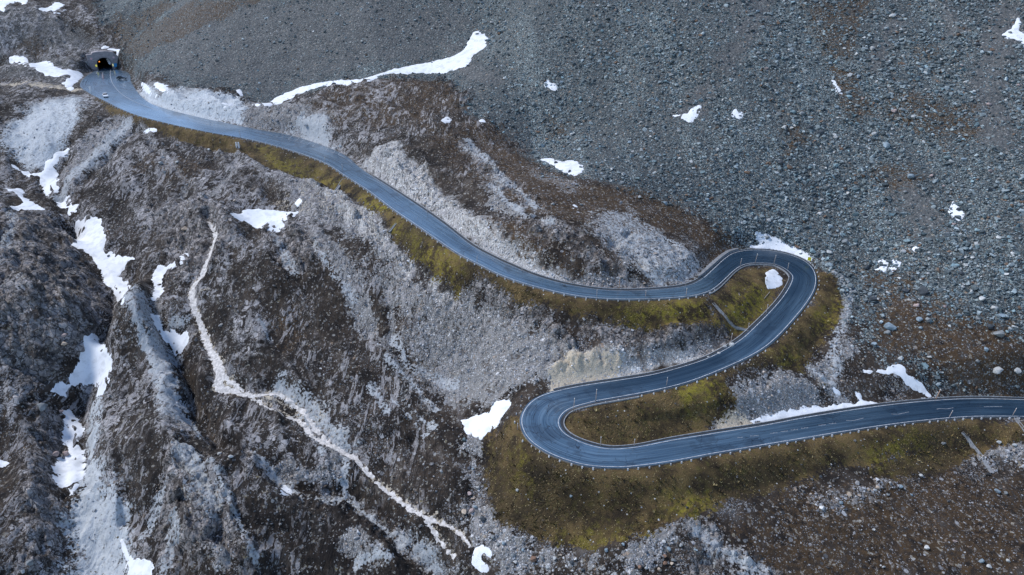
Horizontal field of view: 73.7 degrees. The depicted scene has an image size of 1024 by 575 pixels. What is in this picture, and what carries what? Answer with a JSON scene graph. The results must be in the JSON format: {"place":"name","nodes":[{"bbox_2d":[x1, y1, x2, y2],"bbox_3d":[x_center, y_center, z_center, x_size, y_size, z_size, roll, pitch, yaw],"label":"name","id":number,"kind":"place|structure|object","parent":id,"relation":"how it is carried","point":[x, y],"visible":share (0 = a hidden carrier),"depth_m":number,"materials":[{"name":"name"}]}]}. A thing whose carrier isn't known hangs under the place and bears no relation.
{"place":"outdoors","nodes":[
{"label":"outdoors","id":0,"kind":"place"},
{"bbox_2d":[0,0,1023,574],"bbox_3d":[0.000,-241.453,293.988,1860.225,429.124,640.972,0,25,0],"label":"mountainside","id":1,"kind":"structure","parent":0,"point":[260,336],"depth_m":164.50,"materials":[{"name":"grey stone"}]},
{"bbox_2d":[0,460,8,467],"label":"snow patch","id":2,"kind":"object","parent":1,"relation":"on","point":[3,463],"visible":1,"depth_m":142.13,"materials":[{"name":"white snow"}]},
{"bbox_2d":[0,0,27,11],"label":"snow patch","id":3,"kind":"object","parent":1,"relation":"on","point":[4,3],"visible":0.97,"depth_m":407.51,"materials":[{"name":"white snow"}]},
{"bbox_2d":[26,559,33,565],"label":"boulder","id":4,"kind":"object","parent":1,"relation":"on","point":[30,562],"visible":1,"depth_m":120.09,"materials":[{"name":"stone"}]},
{"bbox_2d":[5,188,62,215],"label":"snow patch","id":5,"kind":"object","parent":1,"relation":"on","point":[26,204],"visible":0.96,"depth_m":225.04,"materials":[{"name":"white snow"}]},
{"bbox_2d":[11,148,69,195],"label":"snow patch","id":6,"kind":"object","parent":1,"relation":"on","point":[48,175],"visible":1,"depth_m":246.12,"materials":[{"name":"white snow"}]},
{"bbox_2d":[37,403,47,411],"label":"boulder","id":7,"kind":"object","parent":1,"relation":"on","point":[41,406],"visible":1,"depth_m":152.84,"materials":[{"name":"stone"}]},
{"bbox_2d":[9,55,83,87],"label":"snow patch","id":8,"kind":"object","parent":1,"relation":"on","point":[46,68],"visible":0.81,"depth_m":331.99,"materials":[{"name":"white snow"}]},
{"bbox_2d":[39,2,63,13],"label":"snow patch","id":9,"kind":"object","parent":1,"relation":"on","point":[55,6],"visible":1,"depth_m":401.69,"materials":[{"name":"white snow"}]},
{"bbox_2d":[52,451,58,456],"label":"boulder","id":10,"kind":"object","parent":1,"relation":"on","point":[55,454],"visible":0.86,"depth_m":148.15,"materials":[{"name":"stone"}]},
{"bbox_2d":[56,195,78,215],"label":"snow patch","id":11,"kind":"object","parent":1,"relation":"on","point":[63,204],"visible":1,"depth_m":230.15,"materials":[{"name":"white snow"}]},
{"bbox_2d":[51,409,86,495],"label":"snow patch","id":12,"kind":"object","parent":1,"relation":"on","point":[69,469],"visible":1,"depth_m":148.44,"materials":[{"name":"white snow"}]},
{"bbox_2d":[50,333,112,396],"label":"snow patch","id":13,"kind":"object","parent":1,"relation":"on","point":[94,366],"visible":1,"depth_m":165.12,"materials":[{"name":"white snow"}]},
{"bbox_2d":[85,50,117,69],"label":"tunnel portal","id":14,"kind":"object","parent":1,"relation":"on","point":[102,56],"visible":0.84,"depth_m":354.89,"materials":[{"name":"concrete"}]},
{"bbox_2d":[71,215,134,304],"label":"snow patch","id":15,"kind":"object","parent":1,"relation":"on","point":[91,240],"visible":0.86,"depth_m":205.28,"materials":[{"name":"white snow"}]},
{"bbox_2d":[101,45,119,63],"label":"snow patch","id":16,"kind":"object","parent":1,"relation":"on","point":[105,47],"visible":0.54,"depth_m":360.72,"materials":[{"name":"white snow"}]},
{"bbox_2d":[120,539,153,574],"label":"snow patch","id":17,"kind":"object","parent":1,"relation":"on","point":[137,566],"visible":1,"depth_m":125.72,"materials":[{"name":"white snow"}]},
{"bbox_2d":[144,128,156,133],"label":"snow patch","id":18,"kind":"object","parent":1,"relation":"on","point":[151,129],"visible":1,"depth_m":252.65,"materials":[{"name":"white snow"}]},
{"bbox_2d":[141,82,168,97],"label":"snow patch","id":19,"kind":"object","parent":1,"relation":"on","point":[159,86],"visible":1,"depth_m":290.18,"materials":[{"name":"white snow"}]},
{"bbox_2d":[150,313,188,355],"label":"snow patch","id":20,"kind":"object","parent":1,"relation":"on","point":[172,336],"visible":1,"depth_m":172.60,"materials":[{"name":"white snow"}]},
{"bbox_2d":[151,253,188,300],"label":"snow patch","id":21,"kind":"object","parent":1,"relation":"on","point":[160,271],"visible":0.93,"depth_m":191.06,"materials":[{"name":"white snow"}]},
{"bbox_2d":[236,89,242,96],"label":"snow patch","id":22,"kind":"object","parent":1,"relation":"on","point":[239,91],"visible":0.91,"depth_m":284.70,"materials":[{"name":"white snow"}]},
{"bbox_2d":[230,209,298,231],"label":"snow patch","id":23,"kind":"object","parent":1,"relation":"on","point":[257,218],"visible":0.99,"depth_m":198.95,"materials":[{"name":"white snow"}]},
{"bbox_2d":[188,222,357,458],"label":"footpath","id":24,"kind":"structure","parent":1,"relation":"on","point":[219,370],"depth_m":161.87,"materials":[{"name":"grey gravel"}]},
{"bbox_2d":[280,485,292,495],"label":"snow patch","id":25,"kind":"object","parent":1,"relation":"on","point":[285,488],"visible":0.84,"depth_m":136.02,"materials":[{"name":"white snow"}]},
{"bbox_2d":[295,198,301,206],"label":"snow patch","id":26,"kind":"object","parent":1,"relation":"on","point":[298,202],"visible":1,"depth_m":203.96,"materials":[{"name":"white snow"}]},
{"bbox_2d":[221,374,470,547],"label":"footpath","id":27,"kind":"structure","parent":1,"relation":"on","point":[408,508],"depth_m":139.00,"materials":[{"name":"grey gravel"}]},
{"bbox_2d":[255,31,487,105],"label":"snow patch","id":28,"kind":"object","parent":1,"relation":"on","point":[475,45],"visible":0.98,"depth_m":277.52,"materials":[{"name":"white snow"}]},
{"bbox_2d":[424,519,455,558],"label":"footpath","id":29,"kind":"structure","parent":1,"relation":"on","point":[436,535],"depth_m":126.19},
{"bbox_2d":[441,117,451,122],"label":"snow patch","id":30,"kind":"object","parent":1,"relation":"on","point":[446,120],"visible":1,"depth_m":235.97,"materials":[{"name":"white snow"}]},
{"bbox_2d":[471,545,491,572],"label":"snow patch","id":31,"kind":"object","parent":1,"relation":"on","point":[479,564],"visible":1,"depth_m":120.96,"materials":[{"name":"white snow"}]},
{"bbox_2d":[461,399,510,439],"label":"snow patch","id":32,"kind":"object","parent":1,"relation":"on","point":[480,426],"visible":1,"depth_m":140.14,"materials":[{"name":"white snow"}]},
{"bbox_2d":[0,1,1021,574],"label":"loose stones","id":33,"kind":"object","parent":1,"relation":"on","point":[394,371],"visible":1,"depth_m":148.01,"materials":[{"name":"grey stone"}]},
{"bbox_2d":[5,84,1023,574],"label":"rubble","id":34,"kind":"object","parent":1,"relation":"on","point":[1007,452],"visible":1,"depth_m":149.48,"materials":[{"name":"stone"}]},
{"bbox_2d":[93,0,1023,391],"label":"scree","id":35,"kind":"structure","parent":1,"relation":"on","point":[927,70],"depth_m":201.73,"materials":[{"name":"stone"}]},
{"bbox_2d":[544,80,557,90],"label":"snow patch","id":36,"kind":"object","parent":35,"relation":"on","point":[552,87],"visible":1,"depth_m":242.12,"materials":[{"name":"white snow"}]},
{"bbox_2d":[731,109,742,118],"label":"snow patch","id":37,"kind":"object","parent":35,"relation":"on","point":[735,113],"visible":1,"depth_m":210.24,"materials":[{"name":"white snow"}]},
{"bbox_2d":[540,158,583,175],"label":"snow patch","id":38,"kind":"object","parent":1,"relation":"on","point":[571,165],"visible":0.99,"depth_m":207.47,"materials":[{"name":"white snow"}]},
{"bbox_2d":[183,132,1017,547],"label":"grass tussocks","id":39,"kind":"object","parent":1,"relation":"on","point":[685,430],"depth_m":130.04,"materials":[{"name":"plant"}]},
{"bbox_2d":[673,105,701,121],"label":"snow patch","id":40,"kind":"object","parent":1,"relation":"on","point":[690,115],"visible":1,"depth_m":213.18,"materials":[{"name":"white snow"}]},
{"bbox_2d":[697,248,737,277],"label":"retaining wall","id":41,"kind":"structure","parent":1,"relation":"on","point":[711,264],"depth_m":174.01,"materials":[{"name":"concrete"}]},
{"bbox_2d":[712,303,747,330],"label":"drainage chute","id":42,"kind":"object","parent":1,"relation":"on","point":[726,317],"visible":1,"depth_m":153.09,"materials":[{"name":"concrete"}]},
{"bbox_2d":[765,269,782,288],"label":"snow patch","id":43,"kind":"object","parent":1,"relation":"on","point":[774,280],"visible":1,"depth_m":171.09,"materials":[{"name":"white snow"}]},
{"bbox_2d":[750,233,811,259],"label":"snow patch","id":44,"kind":"object","parent":1,"relation":"on","point":[773,243],"visible":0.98,"depth_m":186.53,"materials":[{"name":"white snow"}]},
{"bbox_2d":[750,392,874,422],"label":"snow patch","id":45,"kind":"object","parent":1,"relation":"on","point":[781,414],"visible":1,"depth_m":140.39,"materials":[{"name":"white snow"}]},
{"bbox_2d":[832,387,840,395],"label":"snow patch","id":46,"kind":"object","parent":1,"relation":"on","point":[836,391],"visible":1,"depth_m":144.43,"materials":[{"name":"white snow"}]},
{"bbox_2d":[831,80,842,93],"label":"snow patch","id":47,"kind":"object","parent":1,"relation":"on","point":[837,87],"visible":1,"depth_m":213.79,"materials":[{"name":"white snow"}]},
{"bbox_2d":[868,296,876,301],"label":"boulder","id":48,"kind":"object","parent":1,"relation":"on","point":[872,298],"visible":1,"depth_m":164.27,"materials":[{"name":"stone"}]},
{"bbox_2d":[883,142,890,148],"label":"boulder","id":49,"kind":"object","parent":1,"relation":"on","point":[886,145],"visible":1,"depth_m":195.37,"materials":[{"name":"stone"}]},
{"bbox_2d":[875,259,900,271],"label":"snow patch","id":50,"kind":"object","parent":1,"relation":"on","point":[886,262],"visible":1,"depth_m":172.40,"materials":[{"name":"white snow"}]},
{"bbox_2d":[884,322,896,330],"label":"boulder","id":51,"kind":"object","parent":1,"relation":"on","point":[889,326],"visible":1,"depth_m":156.85,"materials":[{"name":"stone"}]},
{"bbox_2d":[863,364,931,396],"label":"snow patch","id":52,"kind":"object","parent":1,"relation":"on","point":[910,381],"visible":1,"depth_m":148.52,"materials":[{"name":"white snow"}]},
{"bbox_2d":[907,174,914,178],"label":"boulder","id":53,"kind":"object","parent":1,"relation":"on","point":[910,176],"visible":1,"depth_m":186.32,"materials":[{"name":"stone"}]},
{"bbox_2d":[918,285,927,294],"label":"boulder","id":54,"kind":"object","parent":1,"relation":"on","point":[922,290],"visible":1,"depth_m":163.29,"materials":[{"name":"stone"}]},
{"bbox_2d":[948,201,964,220],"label":"snow patch","id":55,"kind":"object","parent":1,"relation":"on","point":[955,211],"visible":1,"depth_m":175.65,"materials":[{"name":"white snow"}]},
{"bbox_2d":[961,432,993,473],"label":"drainage chute","id":56,"kind":"object","parent":1,"relation":"on","point":[985,462],"visible":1,"depth_m":136.33,"materials":[{"name":"concrete"}]},
{"bbox_2d":[993,367,1003,373],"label":"boulder","id":57,"kind":"object","parent":1,"relation":"on","point":[997,370],"visible":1,"depth_m":148.46,"materials":[{"name":"stone"}]},
{"bbox_2d":[993,330,1004,336],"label":"boulder","id":58,"kind":"object","parent":1,"relation":"on","point":[1000,333],"visible":1,"depth_m":150.90,"materials":[{"name":"stone"}]},
{"bbox_2d":[1002,18,1023,46],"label":"snow patch","id":59,"kind":"object","parent":1,"relation":"on","point":[1016,34],"visible":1,"depth_m":212.41,"materials":[{"name":"white snow"}]},
{"bbox_2d":[1014,367,1021,373],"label":"boulder","id":60,"kind":"object","parent":1,"relation":"on","point":[1017,370],"visible":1,"depth_m":148.71,"materials":[{"name":"stone"}]},
{"bbox_2d":[1014,417,1023,430],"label":"drainage chute","id":61,"kind":"object","parent":1,"relation":"on","point":[1017,420],"visible":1,"depth_m":140.64,"materials":[{"name":"concrete"}]},
{"bbox_2d":[80,67,1023,469],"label":"road","id":62,"kind":"structure","parent":0,"point":[542,425],"depth_m":145.67,"materials":[{"name":"grey asphalt"}]}
]}

